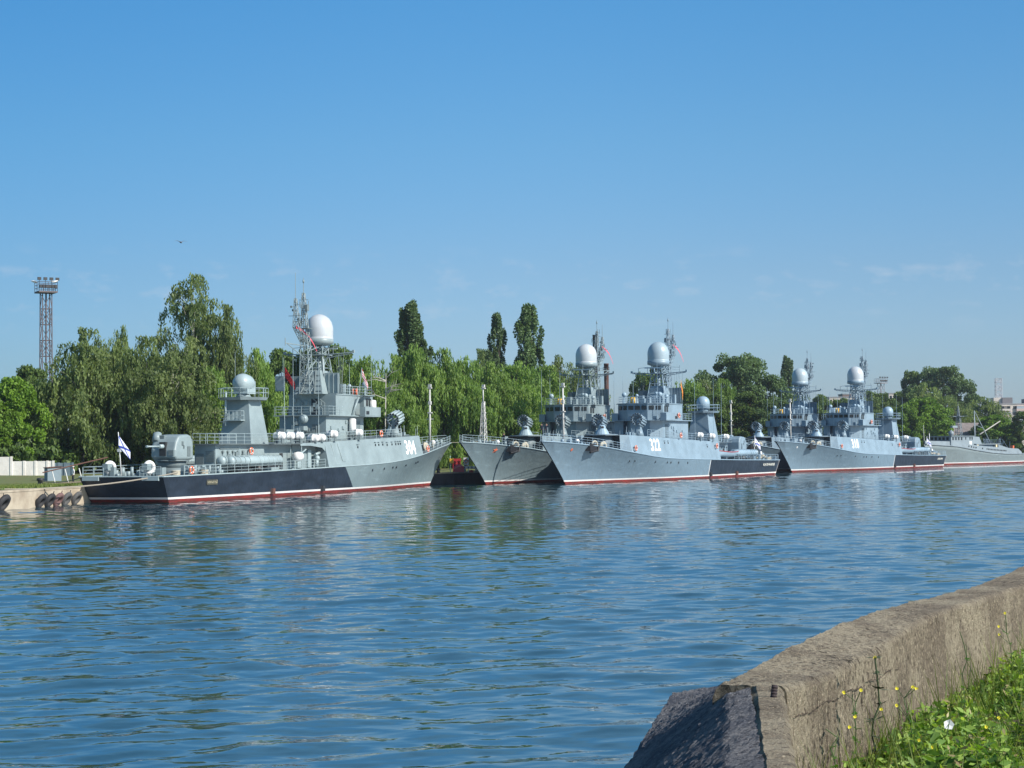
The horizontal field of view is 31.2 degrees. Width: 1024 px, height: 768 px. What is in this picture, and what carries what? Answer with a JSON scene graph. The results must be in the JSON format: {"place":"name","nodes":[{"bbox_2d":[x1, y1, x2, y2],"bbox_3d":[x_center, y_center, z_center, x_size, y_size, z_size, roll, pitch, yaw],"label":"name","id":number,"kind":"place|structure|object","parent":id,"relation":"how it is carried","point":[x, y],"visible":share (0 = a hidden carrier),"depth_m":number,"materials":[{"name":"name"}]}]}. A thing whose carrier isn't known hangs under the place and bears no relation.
{"place":"outdoors","nodes":[
{"label":"outdoors","id":0,"kind":"place"},
{"bbox_2d":[0,465,477,489],"bbox_3d":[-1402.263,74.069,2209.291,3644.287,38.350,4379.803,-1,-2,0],"label":"ground","id":1,"kind":"structure","parent":0,"point":[17,479],"depth_m":208.50,"materials":[{"name":"green plant"}]},
{"bbox_2d":[0,400,25,456],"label":"leafy tree","id":2,"kind":"object","parent":1,"relation":"on","point":[7,432],"visible":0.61,"depth_m":231.25,"materials":[{"name":"green plant"}]},
{"bbox_2d":[0,435,38,460],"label":"shrub","id":3,"kind":"object","parent":1,"relation":"on","point":[19,453],"visible":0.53,"depth_m":230.12,"materials":[{"name":"green plant"}]},
{"bbox_2d":[0,375,55,457],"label":"leafy tree","id":4,"kind":"object","parent":1,"relation":"on","point":[19,395],"visible":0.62,"depth_m":234.31,"materials":[{"name":"green plant"}]},
{"bbox_2d":[0,456,73,475],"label":"boundary wall","id":5,"kind":"structure","parent":1,"relation":"on","point":[9,466],"depth_m":225.79,"materials":[{"name":"white concrete"}]},
{"bbox_2d":[0,482,82,489],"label":"bank grass","id":6,"kind":"structure","parent":1,"relation":"on","point":[25,485],"depth_m":177.88,"materials":[{"name":"green plant"}]},
{"bbox_2d":[13,364,70,432],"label":"leafy tree","id":7,"kind":"object","parent":1,"relation":"on","point":[31,375],"visible":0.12,"depth_m":261.41,"materials":[{"name":"green plant"}]},
{"bbox_2d":[24,438,60,462],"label":"shrub","id":8,"kind":"object","parent":1,"relation":"on","point":[45,452],"visible":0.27,"depth_m":234.16,"materials":[{"name":"green plant"}]},
{"bbox_2d":[34,277,58,381],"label":"light tower","id":9,"kind":"structure","parent":1,"relation":"on","point":[48,289],"depth_m":300.25,"materials":[{"name":"metal"}]},
{"bbox_2d":[43,466,62,480],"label":"locker","id":10,"kind":"object","parent":1,"relation":"on","point":[48,476],"visible":0.82,"depth_m":197.23,"materials":[{"name":"metal"}]},
{"bbox_2d":[54,444,77,473],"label":"shrub","id":11,"kind":"object","parent":1,"relation":"on","point":[65,455],"visible":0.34,"depth_m":235.58,"materials":[{"name":"green plant"}]},
{"bbox_2d":[42,457,107,483],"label":"gangway","id":12,"kind":"object","parent":1,"relation":"on","point":[70,466],"visible":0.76,"depth_m":187.33,"materials":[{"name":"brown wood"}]},
{"bbox_2d":[27,326,129,472],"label":"birch tree","id":13,"kind":"object","parent":1,"relation":"on","point":[67,394],"visible":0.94,"depth_m":238.33,"materials":[{"name":"green plant"}]},
{"bbox_2d":[56,433,111,473],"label":"shrub","id":14,"kind":"object","parent":1,"relation":"on","point":[66,441],"visible":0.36,"depth_m":238.63,"materials":[{"name":"green plant"}]},
{"bbox_2d":[85,437,130,472],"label":"shrub","id":15,"kind":"object","parent":1,"relation":"on","point":[114,461],"visible":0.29,"depth_m":240.07,"materials":[{"name":"green plant"}]},
{"bbox_2d":[89,338,135,464],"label":"birch tree","id":16,"kind":"object","parent":1,"relation":"on","point":[107,411],"visible":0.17,"depth_m":244.14,"materials":[{"name":"green plant"}]},
{"bbox_2d":[107,325,145,420],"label":"birch tree","id":17,"kind":"object","parent":1,"relation":"on","point":[120,346],"visible":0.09,"depth_m":249.51,"materials":[{"name":"green plant"}]},
{"bbox_2d":[100,334,179,470],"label":"birch tree","id":18,"kind":"object","parent":1,"relation":"on","point":[125,395],"visible":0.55,"depth_m":241.91,"materials":[{"name":"green plant"}]},
{"bbox_2d":[122,342,224,469],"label":"birch tree","id":19,"kind":"object","parent":1,"relation":"on","point":[166,408],"visible":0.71,"depth_m":237.88,"materials":[{"name":"green plant"}]},
{"bbox_2d":[134,272,240,399],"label":"birch tree","id":20,"kind":"object","parent":1,"relation":"on","point":[193,313],"visible":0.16,"depth_m":261.29,"materials":[{"name":"green plant"}]},
{"bbox_2d":[178,365,236,443],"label":"birch tree","id":21,"kind":"object","parent":1,"relation":"on","point":[220,384],"visible":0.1,"depth_m":244.46,"materials":[{"name":"green plant"}]},
{"bbox_2d":[200,304,259,396],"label":"birch tree","id":22,"kind":"object","parent":1,"relation":"on","point":[226,349],"visible":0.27,"depth_m":257.80,"materials":[{"name":"green plant"}]},
{"bbox_2d":[236,347,288,441],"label":"birch tree","id":23,"kind":"object","parent":1,"relation":"on","point":[265,378],"visible":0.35,"depth_m":261.30,"materials":[{"name":"green plant"}]},
{"bbox_2d":[254,347,305,431],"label":"leafy tree","id":24,"kind":"object","parent":1,"relation":"on","point":[277,365],"visible":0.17,"depth_m":283.70,"materials":[{"name":"green plant"}]},
{"bbox_2d":[280,348,334,414],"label":"leafy tree","id":25,"kind":"object","parent":1,"relation":"on","point":[298,364],"visible":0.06,"depth_m":284.35,"materials":[{"name":"green plant"}]},
{"bbox_2d":[326,343,368,388],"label":"leafy tree","id":26,"kind":"object","parent":1,"relation":"on","point":[340,365],"visible":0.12,"depth_m":288.90,"materials":[{"name":"green plant"}]},
{"bbox_2d":[344,355,421,435],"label":"birch tree","id":27,"kind":"object","parent":1,"relation":"on","point":[370,423],"visible":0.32,"depth_m":278.31,"materials":[{"name":"green plant"}]},
{"bbox_2d":[366,369,400,430],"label":"mast","id":28,"kind":"object","parent":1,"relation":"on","point":[388,391],"visible":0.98,"depth_m":273.84,"materials":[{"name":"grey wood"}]},
{"bbox_2d":[365,353,428,443],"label":"birch tree","id":29,"kind":"object","parent":1,"relation":"on","point":[399,376],"visible":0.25,"depth_m":282.94,"materials":[{"name":"green plant"}]},
{"bbox_2d":[394,298,433,366],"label":"poplar tree","id":30,"kind":"object","parent":1,"relation":"on","point":[409,330],"visible":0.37,"depth_m":359.34,"materials":[{"name":"green plant"}]},
{"bbox_2d":[383,342,461,468],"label":"birch tree","id":31,"kind":"object","parent":1,"relation":"on","point":[415,359],"visible":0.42,"depth_m":284.53,"materials":[{"name":"green plant"}]},
{"bbox_2d":[419,347,489,468],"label":"birch tree","id":32,"kind":"object","parent":1,"relation":"on","point":[444,427],"visible":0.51,"depth_m":286.20,"materials":[{"name":"green plant"}]},
{"bbox_2d":[434,355,504,467],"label":"birch tree","id":33,"kind":"object","parent":1,"relation":"on","point":[492,416],"visible":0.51,"depth_m":288.04,"materials":[{"name":"green plant"}]},
{"bbox_2d":[469,348,487,381],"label":"birch tree","id":34,"kind":"object","parent":1,"relation":"on","point":[480,355],"visible":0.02,"depth_m":309.76,"materials":[{"name":"green plant"}]},
{"bbox_2d":[481,348,496,370],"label":"poplar tree","id":35,"kind":"object","parent":1,"relation":"on","point":[488,355],"visible":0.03,"depth_m":355.03,"materials":[{"name":"green plant"}]},
{"bbox_2d":[463,360,531,441],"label":"birch tree","id":36,"kind":"object","parent":1,"relation":"on","point":[497,380],"visible":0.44,"depth_m":292.56,"materials":[{"name":"green plant"}]},
{"bbox_2d":[487,312,507,371],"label":"poplar tree","id":37,"kind":"object","parent":1,"relation":"on","point":[498,333],"visible":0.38,"depth_m":360.04,"materials":[{"name":"green plant"}]},
{"bbox_2d":[501,360,552,435],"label":"birch tree","id":38,"kind":"object","parent":1,"relation":"on","point":[514,374],"visible":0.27,"depth_m":299.40,"materials":[{"name":"green plant"}]},
{"bbox_2d":[512,303,547,384],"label":"poplar tree","id":39,"kind":"object","parent":1,"relation":"on","point":[525,326],"visible":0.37,"depth_m":359.46,"materials":[{"name":"green plant"}]},
{"bbox_2d":[525,364,571,428],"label":"birch tree","id":40,"kind":"object","parent":1,"relation":"on","point":[551,384],"visible":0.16,"depth_m":317.23,"materials":[{"name":"green plant"}]},
{"bbox_2d":[549,354,589,391],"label":"birch tree","id":41,"kind":"object","parent":1,"relation":"on","point":[557,362],"visible":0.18,"depth_m":344.64,"materials":[{"name":"green plant"}]},
{"bbox_2d":[568,368,613,420],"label":"birch tree","id":42,"kind":"object","parent":1,"relation":"on","point":[611,410],"visible":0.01,"depth_m":349.88,"materials":[{"name":"green plant"}]},
{"bbox_2d":[603,363,608,388],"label":"chimney","id":43,"kind":"object","parent":1,"relation":"on","point":[606,366],"visible":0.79,"depth_m":459.86,"materials":[{"name":"metal"}]},
{"bbox_2d":[627,372,661,402],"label":"leafy tree","id":44,"kind":"object","parent":1,"relation":"on","point":[635,387],"visible":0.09,"depth_m":429.64,"materials":[{"name":"green plant"}]},
{"bbox_2d":[672,378,706,426],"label":"birch tree","id":45,"kind":"object","parent":1,"relation":"on","point":[688,394],"visible":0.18,"depth_m":417.74,"materials":[{"name":"green plant"}]},
{"bbox_2d":[691,379,739,429],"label":"birch tree","id":46,"kind":"object","parent":1,"relation":"on","point":[707,386],"visible":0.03,"depth_m":424.85,"materials":[{"name":"green plant"}]},
{"bbox_2d":[683,392,753,441],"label":"leafy tree","id":47,"kind":"object","parent":1,"relation":"on","point":[721,415],"visible":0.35,"depth_m":402.20,"materials":[{"name":"green plant"}]},
{"bbox_2d":[713,378,746,429],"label":"birch tree","id":48,"kind":"object","parent":1,"relation":"on","point":[726,390],"visible":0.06,"depth_m":419.28,"materials":[{"name":"green plant"}]},
{"bbox_2d":[681,352,790,429],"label":"leafy tree","id":49,"kind":"object","parent":1,"relation":"on","point":[743,372],"visible":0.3,"depth_m":465.42,"materials":[{"name":"green plant"}]},
{"bbox_2d":[723,390,772,436],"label":"leafy tree","id":50,"kind":"object","parent":1,"relation":"on","point":[745,404],"visible":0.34,"depth_m":407.36,"materials":[{"name":"green plant"}]},
{"bbox_2d":[743,399,786,434],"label":"leafy tree","id":51,"kind":"object","parent":1,"relation":"on","point":[763,409],"visible":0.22,"depth_m":402.65,"materials":[{"name":"green plant"}]},
{"bbox_2d":[779,355,797,399],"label":"poplar tree","id":52,"kind":"object","parent":1,"relation":"on","point":[787,368],"visible":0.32,"depth_m":559.10,"materials":[{"name":"green plant"}]},
{"bbox_2d":[784,393,827,433],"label":"leafy tree","id":53,"kind":"object","parent":1,"relation":"on","point":[791,396],"visible":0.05,"depth_m":499.91,"materials":[{"name":"green plant"}]},
{"bbox_2d":[812,394,832,423],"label":"leafy tree","id":54,"kind":"object","parent":1,"relation":"on","point":[822,400],"visible":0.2,"depth_m":557.76,"materials":[{"name":"green plant"}]},
{"bbox_2d":[819,398,847,425],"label":"leafy tree","id":55,"kind":"object","parent":1,"relation":"on","point":[844,400],"visible":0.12,"depth_m":558.53,"materials":[{"name":"green plant"}]},
{"bbox_2d":[859,390,882,426],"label":"leafy tree","id":56,"kind":"object","parent":1,"relation":"on","point":[872,397],"visible":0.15,"depth_m":637.65,"materials":[{"name":"green plant"}]},
{"bbox_2d":[874,377,887,393],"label":"light tower","id":57,"kind":"structure","parent":1,"relation":"on","point":[882,378],"depth_m":679.68,"materials":[{"name":"metal"}]},
{"bbox_2d":[873,392,890,416],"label":"leafy tree","id":58,"kind":"object","parent":1,"relation":"on","point":[886,398],"visible":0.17,"depth_m":638.63,"materials":[{"name":"green plant"}]},
{"bbox_2d":[874,401,898,424],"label":"birch tree","id":59,"kind":"object","parent":1,"relation":"on","point":[881,409],"visible":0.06,"depth_m":559.01,"materials":[{"name":"green plant"}]},
{"bbox_2d":[889,391,907,410],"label":"leafy tree","id":60,"kind":"object","parent":1,"relation":"on","point":[898,397],"visible":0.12,"depth_m":637.95,"materials":[{"name":"green plant"}]},
{"bbox_2d":[891,404,928,446],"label":"leafy tree","id":61,"kind":"object","parent":1,"relation":"on","point":[907,413],"visible":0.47,"depth_m":511.65,"materials":[{"name":"green plant"}]},
{"bbox_2d":[900,370,926,399],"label":"leafy tree","id":62,"kind":"object","parent":1,"relation":"on","point":[910,377],"visible":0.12,"depth_m":650.16,"materials":[{"name":"green plant"}]},
{"bbox_2d":[893,397,958,440],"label":"leafy tree","id":63,"kind":"object","parent":1,"relation":"on","point":[935,419],"visible":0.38,"depth_m":516.03,"materials":[{"name":"green plant"}]},
{"bbox_2d":[906,382,956,410],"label":"birch tree","id":64,"kind":"object","parent":1,"relation":"on","point":[923,387],"visible":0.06,"depth_m":598.96,"materials":[{"name":"green plant"}]},
{"bbox_2d":[901,365,979,409],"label":"leafy tree","id":65,"kind":"object","parent":1,"relation":"on","point":[948,381],"visible":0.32,"depth_m":635.93,"materials":[{"name":"green plant"}]},
{"bbox_2d":[947,401,981,422],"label":"birch tree","id":66,"kind":"object","parent":1,"relation":"on","point":[967,418],"visible":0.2,"depth_m":567.94,"materials":[{"name":"green plant"}]},
{"bbox_2d":[953,423,978,435],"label":"slate roof house","id":67,"kind":"structure","parent":1,"relation":"on","point":[966,427],"depth_m":531.88,"materials":[{"name":"brick"}]},
{"bbox_2d":[955,396,1001,422],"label":"birch tree","id":68,"kind":"object","parent":1,"relation":"on","point":[986,408],"visible":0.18,"depth_m":577.67,"materials":[{"name":"green plant"}]},
{"bbox_2d":[973,434,1002,445],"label":"shrub","id":69,"kind":"object","parent":1,"relation":"on","point":[992,438],"visible":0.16,"depth_m":515.84,"materials":[{"name":"green plant"}]},
{"bbox_2d":[968,415,1022,445],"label":"leafy tree","id":70,"kind":"object","parent":1,"relation":"on","point":[1001,429],"visible":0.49,"depth_m":522.12,"materials":[{"name":"green plant"}]},
{"bbox_2d":[985,405,1023,431],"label":"birch tree","id":71,"kind":"object","parent":1,"relation":"on","point":[1005,413],"visible":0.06,"depth_m":573.11,"materials":[{"name":"green plant"}]},
{"bbox_2d":[991,378,1023,444],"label":"apartment building","id":72,"kind":"structure","parent":1,"relation":"on","point":[1010,406],"depth_m":900.13,"materials":[{"name":"grey"}]},
{"bbox_2d":[1004,411,1023,452],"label":"leafy tree","id":73,"kind":"object","parent":1,"relation":"on","point":[1015,438],"visible":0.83,"depth_m":514.56,"materials":[{"name":"green plant"}]},
{"bbox_2d":[0,471,484,510],"bbox_3d":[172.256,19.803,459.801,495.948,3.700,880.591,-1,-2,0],"label":"quay","id":74,"kind":"structure","parent":0,"point":[23,498],"depth_m":175.73,"materials":[{"name":"concrete"}]},
{"bbox_2d":[0,494,10,510],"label":"tyre fender","id":75,"kind":"object","parent":74,"relation":"attached to","point":[5,499],"visible":0.96,"depth_m":158.79,"materials":[{"name":"black rubber"}]},
{"bbox_2d":[35,492,46,506],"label":"tyre fender","id":76,"kind":"object","parent":74,"relation":"attached to","point":[41,499],"visible":0.97,"depth_m":167.12,"materials":[{"name":"black rubber"}]},
{"bbox_2d":[44,491,55,506],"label":"tyre fender","id":77,"kind":"object","parent":74,"relation":"attached to","point":[50,500],"visible":0.95,"depth_m":169.36,"materials":[{"name":"black rubber"}]},
{"bbox_2d":[53,491,63,505],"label":"tyre fender","id":78,"kind":"object","parent":74,"relation":"attached to","point":[59,499],"visible":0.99,"depth_m":171.54,"materials":[{"name":"rubber"}]},
{"bbox_2d":[61,490,72,504],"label":"tyre fender","id":79,"kind":"object","parent":74,"relation":"attached to","point":[67,498],"visible":0.98,"depth_m":173.66,"materials":[{"name":"grey rubber"}]},
{"bbox_2d":[71,489,81,504],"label":"tyre fender","id":80,"kind":"object","parent":74,"relation":"attached to","point":[76,498],"visible":0.96,"depth_m":176.16,"materials":[{"name":"grey rubber"}]},
{"bbox_2d":[0,472,1023,767],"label":"water","id":81,"kind":"structure","parent":0,"point":[554,624],"depth_m":59.06,"materials":[{"name":"teal liquid"}]},
{"bbox_2d":[79,273,450,503],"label":"corvette","id":82,"kind":"object","parent":81,"relation":"on","point":[322,444],"visible":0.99,"depth_m":206.43,"materials":[{"name":"paint"}]},
{"bbox_2d":[0,472,177,489],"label":"mooring rope","id":83,"kind":"object","parent":82,"relation":"attached to","point":[90,485],"visible":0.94,"depth_m":171.60,"materials":[{"name":"beige fabric"}]},
{"bbox_2d":[459,321,651,484],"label":"corvette","id":84,"kind":"object","parent":81,"relation":"on","point":[523,456],"visible":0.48,"depth_m":268.61,"materials":[{"name":"paint"}]},
{"bbox_2d":[539,319,779,483],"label":"corvette","id":85,"kind":"object","parent":81,"relation":"on","point":[651,425],"visible":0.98,"depth_m":275.22,"materials":[{"name":"paint"}]},
{"bbox_2d":[0,0,1023,429],"label":"sky","id":86,"kind":"structure","parent":0,"point":[769,180],"materials":[{"name":"blue"}]},
{"bbox_2d":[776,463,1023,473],"bbox_3d":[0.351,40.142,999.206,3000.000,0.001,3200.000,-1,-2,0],"label":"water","id":87,"kind":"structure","parent":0,"point":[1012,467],"depth_m":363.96,"materials":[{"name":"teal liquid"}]},
{"bbox_2d":[718,351,841,470],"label":"corvette","id":88,"kind":"object","parent":87,"relation":"on","point":[803,413],"visible":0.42,"depth_m":374.90,"materials":[{"name":"paint"}]},
{"bbox_2d":[774,349,946,472],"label":"corvette","id":89,"kind":"object","parent":87,"relation":"on","point":[859,436],"visible":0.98,"depth_m":369.82,"materials":[{"name":"paint"}]},
{"bbox_2d":[923,406,1023,464],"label":"minesweeper","id":90,"kind":"object","parent":87,"relation":"on","point":[965,450],"visible":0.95,"depth_m":459.07,"materials":[{"name":"paint"}]},
{"bbox_2d":[794,624,1023,767],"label":"bank ground","id":91,"kind":"structure","parent":0,"point":[996,713],"depth_m":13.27,"materials":[{"name":"plant"}]},
{"bbox_2d":[625,682,762,767],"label":"broken slab","id":92,"kind":"structure","parent":91,"relation":"on","point":[694,729],"depth_m":10.20,"materials":[{"name":"concrete"}]},
{"bbox_2d":[751,684,797,767],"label":"wall pier","id":93,"kind":"structure","parent":91,"relation":"on","point":[774,735],"depth_m":9.40,"materials":[{"name":"concrete"}]},
{"bbox_2d":[770,685,777,697],"bbox_3d":[1.459,1.794,10.262,0.040,0.218,0.086,-2,-3,43],"label":"steel bar","id":94,"kind":"object","parent":93,"relation":"attached to","point":[774,688],"visible":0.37,"depth_m":10.27,"materials":[{"name":"grey"}]},
{"bbox_2d":[826,729,837,767],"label":"flowering weed","id":95,"kind":"object","parent":91,"relation":"on","point":[835,765],"visible":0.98,"depth_m":10.82,"materials":[{"name":"green plant"}]},
{"bbox_2d":[842,688,865,767],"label":"flowering weed","id":96,"kind":"object","parent":91,"relation":"on","point":[854,713],"visible":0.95,"depth_m":11.23,"materials":[{"name":"green plant"}]},
{"bbox_2d":[711,566,1023,767],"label":"embankment wall","id":97,"kind":"structure","parent":91,"relation":"on","point":[812,678],"depth_m":13.08,"materials":[{"name":"concrete"}]},
{"bbox_2d":[865,656,885,767],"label":"flowering weed","id":98,"kind":"object","parent":91,"relation":"on","point":[877,687],"visible":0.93,"depth_m":11.53,"materials":[{"name":"green plant"}]},
{"bbox_2d":[895,686,917,766],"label":"flowering weed","id":99,"kind":"object","parent":91,"relation":"on","point":[896,705],"visible":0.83,"depth_m":11.63,"materials":[{"name":"green plant"}]},
{"bbox_2d":[842,649,1023,767],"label":"weeds","id":100,"kind":"object","parent":91,"relation":"on","point":[993,744],"visible":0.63,"depth_m":11.94,"materials":[{"name":"green plant"}]},
{"bbox_2d":[929,716,954,766],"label":"flowering weed","id":101,"kind":"object","parent":91,"relation":"on","point":[949,724],"visible":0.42,"depth_m":11.27,"materials":[{"name":"white plant"}]},
{"bbox_2d":[958,631,969,707],"bbox_3d":[3.192,2.150,12.937,0.094,0.806,0.108,-1,-2,0],"label":"flowering weed","id":102,"kind":"object","parent":91,"relation":"on","point":[963,687],"visible":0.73,"depth_m":12.94,"materials":[{"name":"green plant"}]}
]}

